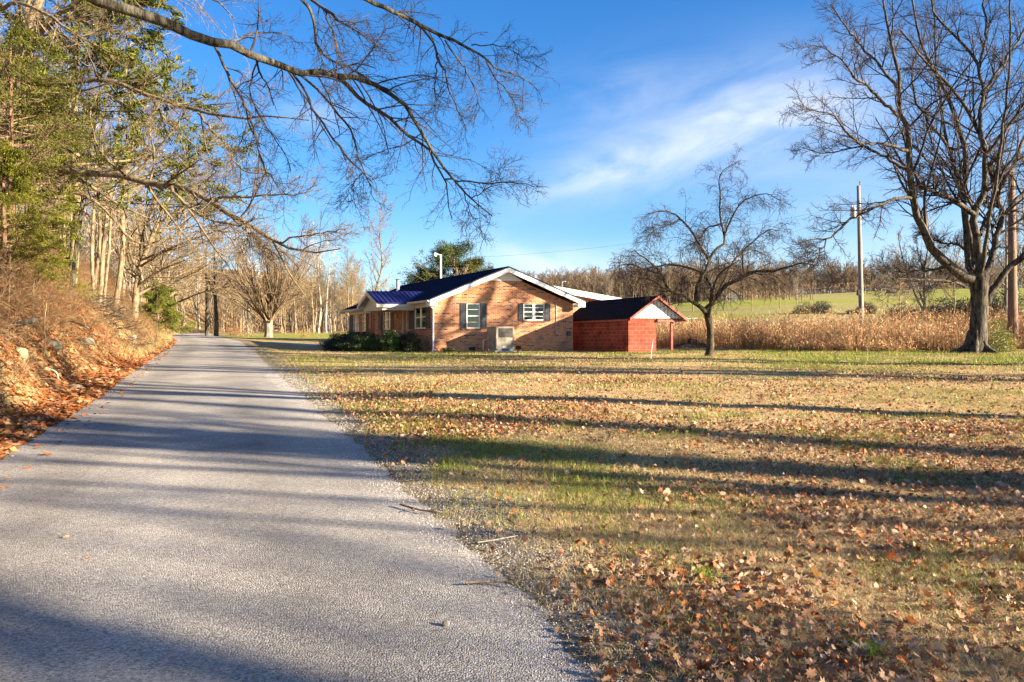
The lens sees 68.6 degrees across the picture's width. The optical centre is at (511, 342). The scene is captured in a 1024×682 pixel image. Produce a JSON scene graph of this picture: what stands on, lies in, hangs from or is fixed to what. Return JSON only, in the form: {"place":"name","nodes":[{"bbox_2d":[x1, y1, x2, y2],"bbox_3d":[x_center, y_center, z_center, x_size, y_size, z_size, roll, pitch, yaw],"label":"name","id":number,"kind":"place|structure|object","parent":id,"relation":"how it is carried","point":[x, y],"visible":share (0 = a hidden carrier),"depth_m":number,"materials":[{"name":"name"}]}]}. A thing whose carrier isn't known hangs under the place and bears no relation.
{"place":"outdoors","nodes":[
{"label":"outdoors","id":0,"kind":"place"},
{"bbox_2d":[0,333,604,681],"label":"road","id":1,"kind":"structure","parent":0,"point":[206,507],"depth_m":5.44,"materials":[{"name":"grey asphalt"}]},
{"bbox_2d":[466,578,512,586],"bbox_3d":[-0.146,1.557,4.863,0.306,0.053,0.058,0,0,7],"label":"stick","id":2,"kind":"object","parent":1,"relation":"on","point":[485,581],"visible":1,"depth_m":4.87,"materials":[{"name":"brown wood"}]},
{"bbox_2d":[0,268,1023,681],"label":"ground","id":3,"kind":"structure","parent":0,"point":[846,302],"depth_m":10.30,"materials":[{"name":"plant"}]},
{"bbox_2d":[0,211,21,313],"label":"sapling","id":4,"kind":"object","parent":3,"relation":"on","point":[8,252],"visible":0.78,"depth_m":20.78,"materials":[{"name":"beige plant"}]},
{"bbox_2d":[0,317,37,328],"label":"fallen log","id":5,"kind":"object","parent":3,"relation":"on","point":[30,321],"visible":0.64,"depth_m":18.59,"materials":[{"name":"brown wood"}]},
{"bbox_2d":[16,347,27,359],"bbox_3d":[-11.458,0.277,17.494,0.260,0.382,0.245,0,0,0],"label":"rock","id":6,"kind":"object","parent":3,"relation":"on","point":[22,352],"visible":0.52,"depth_m":17.43,"materials":[{"name":"stone"}]},
{"bbox_2d":[0,3,66,218],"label":"woodland tree","id":7,"kind":"object","parent":3,"relation":"on","point":[6,189],"visible":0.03,"depth_m":36.50,"materials":[{"name":"beige plant"}]},
{"bbox_2d":[0,139,82,292],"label":"young cedar","id":8,"kind":"object","parent":3,"relation":"on","point":[36,232],"visible":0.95,"depth_m":21.99,"materials":[{"name":"green plant"}]},
{"bbox_2d":[0,16,93,228],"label":"woodland tree","id":9,"kind":"object","parent":3,"relation":"on","point":[34,129],"visible":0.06,"depth_m":41.32,"materials":[{"name":"beige plant"}]},
{"bbox_2d":[39,292,54,358],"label":"sapling","id":10,"kind":"object","parent":3,"relation":"on","point":[45,316],"visible":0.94,"depth_m":19.50,"materials":[{"name":"beige plant"}]},
{"bbox_2d":[0,15,130,293],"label":"cedar tree","id":11,"kind":"object","parent":3,"relation":"on","point":[17,30],"visible":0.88,"depth_m":24.94,"materials":[{"name":"green plant"}]},
{"bbox_2d":[33,103,113,256],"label":"woodland tree","id":12,"kind":"object","parent":3,"relation":"on","point":[82,186],"visible":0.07,"depth_m":46.72,"materials":[{"name":"beige plant"}]},
{"bbox_2d":[51,257,97,302],"bbox_3d":[-19.940,-2.562,33.031,2.942,2.617,2.289,0,0,-41],"label":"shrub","id":13,"kind":"object","parent":3,"relation":"on","point":[67,259],"visible":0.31,"depth_m":32.98,"materials":[{"name":"green plant"}]},
{"bbox_2d":[0,0,151,294],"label":"pale trunk tree","id":14,"kind":"object","parent":3,"relation":"on","point":[77,182],"visible":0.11,"depth_m":33.95,"materials":[{"name":"beige plant"}]},
{"bbox_2d":[32,85,119,256],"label":"woodland tree","id":15,"kind":"object","parent":3,"relation":"on","point":[63,180],"visible":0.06,"depth_m":44.28,"materials":[{"name":"beige plant"}]},
{"bbox_2d":[32,44,119,249],"bbox_3d":[-31.233,-13.026,52.813,6.454,17.703,6.497,0,0,14],"label":"woodland tree","id":16,"kind":"object","parent":3,"relation":"on","point":[67,217],"visible":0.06,"depth_m":52.46,"materials":[{"name":"brown plant"}]},
{"bbox_2d":[0,226,164,410],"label":"bank brush","id":17,"kind":"object","parent":3,"relation":"on","point":[83,271],"visible":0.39,"depth_m":23.43,"materials":[{"name":"brown plant"}]},
{"bbox_2d":[0,263,179,487],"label":"bank leaves","id":18,"kind":"object","parent":3,"relation":"on","point":[96,385],"visible":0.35,"depth_m":17.73,"materials":[{"name":"brown plant"}]},
{"bbox_2d":[79,216,106,263],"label":"woodland tree","id":19,"kind":"object","parent":3,"relation":"on","point":[84,251],"visible":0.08,"depth_m":87.44,"materials":[{"name":"beige plant"}]},
{"bbox_2d":[31,253,174,360],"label":"bank grass","id":20,"kind":"structure","parent":3,"relation":"on","point":[151,347],"depth_m":39.28,"materials":[{"name":"beige plant"}]},
{"bbox_2d":[81,112,125,270],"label":"woodland tree","id":21,"kind":"object","parent":3,"relation":"on","point":[96,244],"visible":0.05,"depth_m":66.74,"materials":[{"name":"beige plant"}]},
{"bbox_2d":[81,169,132,275],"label":"woodland tree","id":22,"kind":"object","parent":3,"relation":"on","point":[89,232],"visible":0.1,"depth_m":71.73,"materials":[{"name":"brown plant"}]},
{"bbox_2d":[44,21,179,309],"bbox_3d":[-20.672,-9.405,39.251,6.615,16.844,4.600,0,0,-37],"label":"slim tree","id":23,"kind":"object","parent":3,"relation":"on","point":[102,256],"visible":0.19,"depth_m":39.01,"materials":[{"name":"beige plant"}]},
{"bbox_2d":[46,0,185,302],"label":"slim tree","id":24,"kind":"object","parent":3,"relation":"on","point":[94,213],"visible":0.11,"depth_m":37.80,"materials":[{"name":"beige plant"}]},
{"bbox_2d":[18,23,217,306],"bbox_3d":[-24.146,-10.617,45.941,11.612,19.253,6.880,0,0,0],"label":"leaning tree","id":25,"kind":"object","parent":3,"relation":"on","point":[120,272],"visible":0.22,"depth_m":45.76,"materials":[{"name":"beige plant"}]},
{"bbox_2d":[77,268,170,352],"bbox_3d":[-19.721,-0.845,36.209,5.442,5.576,4.688,0,0,23],"label":"brush heap","id":26,"kind":"object","parent":3,"relation":"on","point":[102,303],"visible":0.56,"depth_m":36.23,"materials":[{"name":"brown plant"}]},
{"bbox_2d":[101,166,148,293],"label":"woodland tree","id":27,"kind":"object","parent":3,"relation":"on","point":[131,226],"visible":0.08,"depth_m":77.32,"materials":[{"name":"beige plant"}]},
{"bbox_2d":[69,45,182,309],"bbox_3d":[-20.447,-8.039,39.821,5.966,14.137,6.404,0,0,-26],"label":"slim tree","id":28,"kind":"object","parent":3,"relation":"on","point":[108,254],"visible":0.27,"depth_m":39.31,"materials":[{"name":"beige plant"}]},
{"bbox_2d":[105,205,154,298],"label":"woodland tree","id":29,"kind":"object","parent":3,"relation":"on","point":[124,272],"visible":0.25,"depth_m":74.22,"materials":[{"name":"brown plant"}]},
{"bbox_2d":[0,0,267,299],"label":"cedar tree","id":30,"kind":"object","parent":3,"relation":"on","point":[149,36],"visible":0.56,"depth_m":31.71,"materials":[{"name":"green plant"}]},
{"bbox_2d":[105,189,163,291],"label":"woodland tree","id":31,"kind":"object","parent":3,"relation":"on","point":[127,279],"visible":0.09,"depth_m":90.43,"materials":[{"name":"brown plant"}]},
{"bbox_2d":[118,184,158,274],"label":"woodland tree","id":32,"kind":"object","parent":3,"relation":"on","point":[132,229],"visible":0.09,"depth_m":84.78,"materials":[{"name":"beige plant"}]},
{"bbox_2d":[79,17,209,295],"bbox_3d":[-20.475,-9.671,39.142,7.012,17.093,5.633,0,0,24],"label":"slim tree","id":33,"kind":"object","parent":3,"relation":"on","point":[98,249],"visible":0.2,"depth_m":38.63,"materials":[{"name":"beige plant"}]},
{"bbox_2d":[139,282,200,335],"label":"young cedar","id":34,"kind":"object","parent":3,"relation":"on","point":[171,314],"visible":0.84,"depth_m":59.96,"materials":[{"name":"green plant"}]},
{"bbox_2d":[87,98,254,319],"bbox_3d":[-23.151,-9.065,51.218,11.758,15.948,9.201,0,0,0],"label":"sweeping tree","id":35,"kind":"object","parent":3,"relation":"on","point":[138,273],"visible":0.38,"depth_m":51.70,"materials":[{"name":"beige plant"}]},
{"bbox_2d":[119,155,254,329],"bbox_3d":[-26.214,-8.052,64.056,13.379,16.209,11.150,0,0,14],"label":"sweeping tree","id":36,"kind":"object","parent":3,"relation":"on","point":[194,272],"visible":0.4,"depth_m":63.52,"materials":[{"name":"beige plant"}]},
{"bbox_2d":[0,0,377,334],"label":"arching tree","id":37,"kind":"object","parent":3,"relation":"on","point":[33,14],"visible":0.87,"depth_m":24.63,"materials":[{"name":"beige plant"}]},
{"bbox_2d":[173,252,219,328],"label":"woodland tree","id":38,"kind":"object","parent":3,"relation":"on","point":[197,309],"visible":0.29,"depth_m":129.09,"materials":[{"name":"brown plant"}]},
{"bbox_2d":[184,275,211,327],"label":"woodland tree","id":39,"kind":"object","parent":3,"relation":"on","point":[199,302],"visible":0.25,"depth_m":143.35,"materials":[{"name":"beige plant"}]},
{"bbox_2d":[190,221,230,335],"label":"dark trunk tree","id":40,"kind":"object","parent":3,"relation":"on","point":[207,299],"visible":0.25,"depth_m":89.92,"materials":[{"name":"brown plant"}]},
{"bbox_2d":[201,282,226,326],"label":"woodland tree","id":41,"kind":"object","parent":3,"relation":"on","point":[213,306],"visible":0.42,"depth_m":147.04,"materials":[{"name":"brown plant"}]},
{"bbox_2d":[199,219,233,335],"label":"dark trunk tree","id":42,"kind":"object","parent":3,"relation":"on","point":[216,328],"visible":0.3,"depth_m":86.03,"materials":[{"name":"brown plant"}]},
{"bbox_2d":[213,260,239,331],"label":"woodland tree","id":43,"kind":"object","parent":3,"relation":"on","point":[226,297],"visible":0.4,"depth_m":147.93,"materials":[{"name":"beige plant"}]},
{"bbox_2d":[218,274,242,331],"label":"woodland tree","id":44,"kind":"object","parent":3,"relation":"on","point":[234,305],"visible":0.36,"depth_m":150.99,"materials":[{"name":"beige plant"}]},
{"bbox_2d":[222,228,264,332],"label":"white trunk tree","id":45,"kind":"object","parent":3,"relation":"on","point":[247,325],"visible":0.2,"depth_m":117.70,"materials":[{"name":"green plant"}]},
{"bbox_2d":[236,319,255,336],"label":"yard shrub","id":46,"kind":"object","parent":3,"relation":"on","point":[249,332],"visible":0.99,"depth_m":81.89,"materials":[{"name":"beige plant"}]},
{"bbox_2d":[128,249,392,331],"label":"distant woods","id":47,"kind":"object","parent":3,"relation":"on","point":[299,317],"visible":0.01,"depth_m":179.38,"materials":[{"name":"brown plant"}]},
{"bbox_2d":[192,200,330,336],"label":"broad bare tree","id":48,"kind":"object","parent":3,"relation":"on","point":[273,285],"visible":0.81,"depth_m":83.04,"materials":[{"name":"brown plant"}]},
{"bbox_2d":[281,243,312,332],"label":"woodland tree","id":49,"kind":"object","parent":3,"relation":"on","point":[295,330],"visible":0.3,"depth_m":107.60,"materials":[{"name":"beige plant"}]},
{"bbox_2d":[289,282,306,332],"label":"woodland tree","id":50,"kind":"object","parent":3,"relation":"on","point":[297,308],"visible":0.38,"depth_m":112.70,"materials":[{"name":"beige plant"}]},
{"bbox_2d":[299,281,321,331],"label":"woodland tree","id":51,"kind":"object","parent":3,"relation":"on","point":[309,308],"visible":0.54,"depth_m":115.20,"materials":[{"name":"beige plant"}]},
{"bbox_2d":[300,254,321,332],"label":"woodland tree","id":52,"kind":"object","parent":3,"relation":"on","point":[312,282],"visible":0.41,"depth_m":104.82,"materials":[{"name":"beige plant"}]},
{"bbox_2d":[308,221,331,332],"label":"white trunk tree","id":53,"kind":"object","parent":3,"relation":"on","point":[318,275],"visible":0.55,"depth_m":108.11,"materials":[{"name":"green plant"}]},
{"bbox_2d":[307,243,334,330],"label":"woodland tree","id":54,"kind":"object","parent":3,"relation":"on","point":[322,258],"visible":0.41,"depth_m":113.29,"materials":[{"name":"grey plant"}]},
{"bbox_2d":[85,0,559,256],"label":"overhanging tree","id":55,"kind":"object","parent":3,"relation":"on","point":[145,15],"visible":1,"depth_m":10.09,"materials":[{"name":"brown plant"}]},
{"bbox_2d":[312,264,336,328],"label":"woodland tree","id":56,"kind":"object","parent":3,"relation":"on","point":[322,301],"visible":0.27,"depth_m":115.92,"materials":[{"name":"brown plant"}]},
{"bbox_2d":[309,261,343,332],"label":"woodland tree","id":57,"kind":"object","parent":3,"relation":"on","point":[323,295],"visible":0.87,"depth_m":106.71,"materials":[{"name":"beige plant"}]},
{"bbox_2d":[315,232,338,332],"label":"white trunk tree","id":58,"kind":"object","parent":3,"relation":"on","point":[335,259],"visible":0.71,"depth_m":109.94,"materials":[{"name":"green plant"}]},
{"bbox_2d":[320,268,345,331],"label":"woodland tree","id":59,"kind":"object","parent":3,"relation":"on","point":[329,318],"visible":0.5,"depth_m":114.05,"materials":[{"name":"grey plant"}]},
{"bbox_2d":[328,269,350,331],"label":"woodland tree","id":60,"kind":"object","parent":3,"relation":"on","point":[339,297],"visible":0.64,"depth_m":118.19,"materials":[{"name":"beige plant"}]},
{"bbox_2d":[316,330,369,351],"bbox_3d":[-10.821,0.021,48.632,3.787,1.632,8.245,0,0,-26],"label":"juniper hedge","id":61,"kind":"object","parent":3,"relation":"on","point":[328,345],"visible":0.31,"depth_m":47.85,"materials":[{"name":"green plant"}]},
{"bbox_2d":[333,245,363,331],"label":"woodland tree","id":62,"kind":"object","parent":3,"relation":"on","point":[347,278],"visible":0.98,"depth_m":109.02,"materials":[{"name":"beige plant"}]},
{"bbox_2d":[337,252,362,305],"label":"woodland tree","id":63,"kind":"object","parent":3,"relation":"on","point":[352,296],"visible":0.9,"depth_m":110.60,"materials":[{"name":"beige plant"}]},
{"bbox_2d":[340,261,373,301],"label":"woodland tree","id":64,"kind":"object","parent":3,"relation":"on","point":[360,280],"visible":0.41,"depth_m":135.72,"materials":[{"name":"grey plant"}]},
{"bbox_2d":[334,332,382,351],"bbox_3d":[-8.506,0.053,44.295,3.894,1.506,5.409,0,0,0],"label":"juniper shrub","id":65,"kind":"object","parent":3,"relation":"on","point":[359,342],"visible":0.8,"depth_m":42.98,"materials":[{"name":"green plant"}]},
{"bbox_2d":[361,188,397,290],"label":"tall bare tree","id":66,"kind":"object","parent":3,"relation":"on","point":[383,263],"visible":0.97,"depth_m":104.01,"materials":[{"name":"brown plant"}]},
{"bbox_2d":[378,330,403,351],"bbox_3d":[-6.745,-0.055,42.175,1.418,1.400,1.639,0,0,26],"label":"holly shrub","id":67,"kind":"object","parent":3,"relation":"on","point":[390,343],"visible":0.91,"depth_m":41.75,"materials":[{"name":"green plant"}]},
{"bbox_2d":[397,330,425,351],"bbox_3d":[-5.763,-0.006,42.198,1.489,1.438,2.399,0,0,-29],"label":"box shrub","id":68,"kind":"object","parent":3,"relation":"on","point":[412,343],"visible":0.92,"depth_m":41.72,"materials":[{"name":"green plant"}]},
{"bbox_2d":[389,264,443,288],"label":"evergreen tree","id":69,"kind":"object","parent":3,"relation":"on","point":[418,275],"visible":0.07,"depth_m":69.47,"materials":[{"name":"green plant"}]},
{"bbox_2d":[365,238,493,290],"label":"evergreen tree","id":70,"kind":"object","parent":3,"relation":"on","point":[448,253],"visible":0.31,"depth_m":66.87,"materials":[{"name":"green plant"}]},
{"bbox_2d":[455,256,494,274],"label":"evergreen tree","id":71,"kind":"object","parent":3,"relation":"on","point":[474,263],"visible":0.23,"depth_m":65.12,"materials":[{"name":"green plant"}]},
{"bbox_2d":[340,266,620,351],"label":"brick house","id":72,"kind":"structure","parent":3,"relation":"on","point":[461,313],"depth_m":42.76,"materials":[{"name":"brown brick"}]},
{"bbox_2d":[383,312,389,329],"bbox_3d":[-8.010,-1.498,48.233,0.062,1.324,1.468,0,0,-30],"label":"window","id":73,"kind":"structure","parent":72,"relation":"in","point":[386,315],"depth_m":48.44,"materials":[{"name":"white glass"}]},
{"bbox_2d":[415,307,425,328],"bbox_3d":[-5.271,-1.486,43.488,0.062,1.348,1.749,0,0,-30],"label":"window","id":74,"kind":"structure","parent":72,"relation":"in","point":[420,313],"depth_m":43.50,"materials":[{"name":"white glass"}]},
{"bbox_2d":[467,303,479,328],"bbox_3d":[-2.216,-1.514,42.276,0.813,1.426,0.151,0,0,-10],"label":"window","id":75,"kind":"structure","parent":72,"relation":"in","point":[473,309],"depth_m":42.33,"materials":[{"name":"white glass"}]},
{"bbox_2d":[524,304,543,320],"bbox_3d":[1.216,-1.759,42.881,1.280,0.983,0.151,0,0,-10],"label":"window","id":76,"kind":"structure","parent":72,"relation":"in","point":[532,312],"depth_m":42.89,"materials":[{"name":"white paint"}]},
{"bbox_2d":[483,327,515,351],"bbox_3d":[-0.716,-0.087,41.431,1.762,1.575,1.184,0,0,-10],"label":"air conditioner","id":77,"kind":"object","parent":3,"relation":"on","point":[499,339],"visible":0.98,"depth_m":41.01,"materials":[{"name":"beige metal"}]},
{"bbox_2d":[60,320,1023,681],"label":"fallen leaves","id":78,"kind":"object","parent":3,"relation":"on","point":[707,668],"depth_m":6.41,"materials":[{"name":"brown plant"}]},
{"bbox_2d":[139,276,1023,331],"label":"distant scrub","id":79,"kind":"object","parent":3,"relation":"on","point":[754,295],"visible":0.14,"depth_m":197.83,"materials":[{"name":"brown plant"}]},
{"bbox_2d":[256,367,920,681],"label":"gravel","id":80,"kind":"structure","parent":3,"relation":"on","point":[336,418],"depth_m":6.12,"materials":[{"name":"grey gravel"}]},
{"bbox_2d":[573,296,686,351],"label":"red shed","id":81,"kind":"structure","parent":3,"relation":"on","point":[621,325],"depth_m":40.89,"materials":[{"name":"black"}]},
{"bbox_2d":[663,266,676,303],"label":"woodland tree","id":82,"kind":"object","parent":3,"relation":"on","point":[669,272],"visible":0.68,"depth_m":122.03,"materials":[{"name":"beige plant"}]},
{"bbox_2d":[537,254,820,302],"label":"distant woods","id":83,"kind":"object","parent":3,"relation":"on","point":[591,286],"visible":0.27,"depth_m":168.15,"materials":[{"name":"brown plant"}]},
{"bbox_2d":[669,339,714,348],"bbox_3d":[10.237,0.116,43.699,3.260,0.722,2.690,0,0,0],"label":"stump mound","id":84,"kind":"object","parent":3,"relation":"on","point":[691,343],"visible":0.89,"depth_m":42.96,"materials":[{"name":"grey plant"}]},
{"bbox_2d":[678,560,721,584],"bbox_3d":[1.292,1.532,5.001,0.309,0.095,0.307,0,0,37],"label":"grass tuft","id":85,"kind":"object","parent":3,"relation":"on","point":[703,572],"visible":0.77,"depth_m":5.00,"materials":[{"name":"green plant"}]},
{"bbox_2d":[603,145,840,355],"bbox_3d":[7.634,-3.553,29.635,8.266,8.462,7.196,0,0,0],"label":"bare tree","id":86,"kind":"object","parent":3,"relation":"on","point":[706,310],"visible":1,"depth_m":28.73,"materials":[{"name":"brown plant"}]},
{"bbox_2d":[522,251,1023,296],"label":"distant woods","id":87,"kind":"object","parent":3,"relation":"on","point":[848,275],"visible":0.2,"depth_m":242.60,"materials":[{"name":"brown plant"}]},
{"bbox_2d":[791,271,803,304],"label":"woodland tree","id":88,"kind":"object","parent":3,"relation":"on","point":[796,287],"visible":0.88,"depth_m":115.94,"materials":[{"name":"brown plant"}]},
{"bbox_2d":[791,300,834,313],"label":"thicket","id":89,"kind":"object","parent":3,"relation":"on","point":[821,307],"visible":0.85,"depth_m":99.91,"materials":[{"name":"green plant"}]},
{"bbox_2d":[656,300,1023,350],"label":"tall dry grass","id":90,"kind":"structure","parent":3,"relation":"on","point":[917,333],"depth_m":38.76,"materials":[{"name":"beige plant"}]},
{"bbox_2d":[849,181,863,323],"bbox_3d":[21.610,-4.841,46.958,0.956,10.515,0.386,0,0,0],"label":"utility pole","id":91,"kind":"object","parent":3,"relation":"on","point":[859,293],"visible":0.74,"depth_m":46.89,"materials":[{"name":"grey wood"}]},
{"bbox_2d":[846,301,877,313],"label":"thicket","id":92,"kind":"object","parent":3,"relation":"on","point":[869,306],"visible":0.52,"depth_m":95.93,"materials":[{"name":"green plant"}]},
{"bbox_2d":[841,632,906,661],"bbox_3d":[1.808,1.548,3.816,0.302,0.090,0.272,0,0,-15],"label":"grass tuft","id":93,"kind":"object","parent":3,"relation":"on","point":[872,650],"visible":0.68,"depth_m":3.82,"materials":[{"name":"green plant"}]},
{"bbox_2d":[775,0,1023,353],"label":"bare tree","id":94,"kind":"object","parent":3,"relation":"on","point":[976,277],"visible":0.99,"depth_m":30.95,"materials":[{"name":"grey plant"}]},
{"bbox_2d":[880,243,922,319],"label":"woodland tree","id":95,"kind":"object","parent":3,"relation":"on","point":[902,288],"visible":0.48,"depth_m":69.75,"materials":[{"name":"beige plant"}]},
{"bbox_2d":[878,296,955,320],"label":"thicket","id":96,"kind":"object","parent":3,"relation":"on","point":[936,307],"visible":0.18,"depth_m":77.20,"materials":[{"name":"brown plant"}]},
{"bbox_2d":[883,198,952,319],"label":"woodland tree","id":97,"kind":"object","parent":3,"relation":"on","point":[917,252],"visible":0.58,"depth_m":62.33,"materials":[{"name":"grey plant"}]},
{"bbox_2d":[934,227,966,316],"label":"woodland tree","id":98,"kind":"object","parent":3,"relation":"on","point":[945,289],"visible":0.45,"depth_m":66.05,"materials":[{"name":"beige plant"}]},
{"bbox_2d":[919,297,1018,320],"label":"thicket","id":99,"kind":"object","parent":3,"relation":"on","point":[965,307],"visible":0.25,"depth_m":72.63,"materials":[{"name":"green plant"}]},
{"bbox_2d":[945,285,1023,319],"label":"thicket","id":100,"kind":"object","parent":3,"relation":"on","point":[996,301],"visible":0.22,"depth_m":70.78,"materials":[{"name":"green plant"}]},
{"bbox_2d":[963,174,1023,315],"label":"woodland tree","id":101,"kind":"object","parent":3,"relation":"on","point":[1003,266],"visible":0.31,"depth_m":59.89,"materials":[{"name":"brown plant"}]},
{"bbox_2d":[987,315,1020,351],"bbox_3d":[21.256,-0.258,32.904,2.312,1.886,1.596,0,0,-43],"label":"green bush","id":102,"kind":"object","parent":3,"relation":"on","point":[996,344],"visible":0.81,"depth_m":32.58,"materials":[{"name":"green plant"}]},
{"bbox_2d":[1000,180,1023,274],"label":"woodland tree","id":103,"kind":"object","parent":3,"relation":"on","point":[1020,248],"visible":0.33,"depth_m":58.10,"materials":[{"name":"beige plant"}]},
{"bbox_2d":[1007,171,1018,344],"bbox_3d":[24.048,-3.739,36.000,0.500,9.085,0.500,0,0,0],"label":"utility pole","id":104,"kind":"object","parent":3,"relation":"on","point":[1012,305],"visible":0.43,"depth_m":35.85,"materials":[{"name":"brown wood"}]},
{"bbox_2d":[0,0,1023,298],"label":"sky","id":105,"kind":"structure","parent":0,"point":[649,93],"materials":[{"name":"blue"}]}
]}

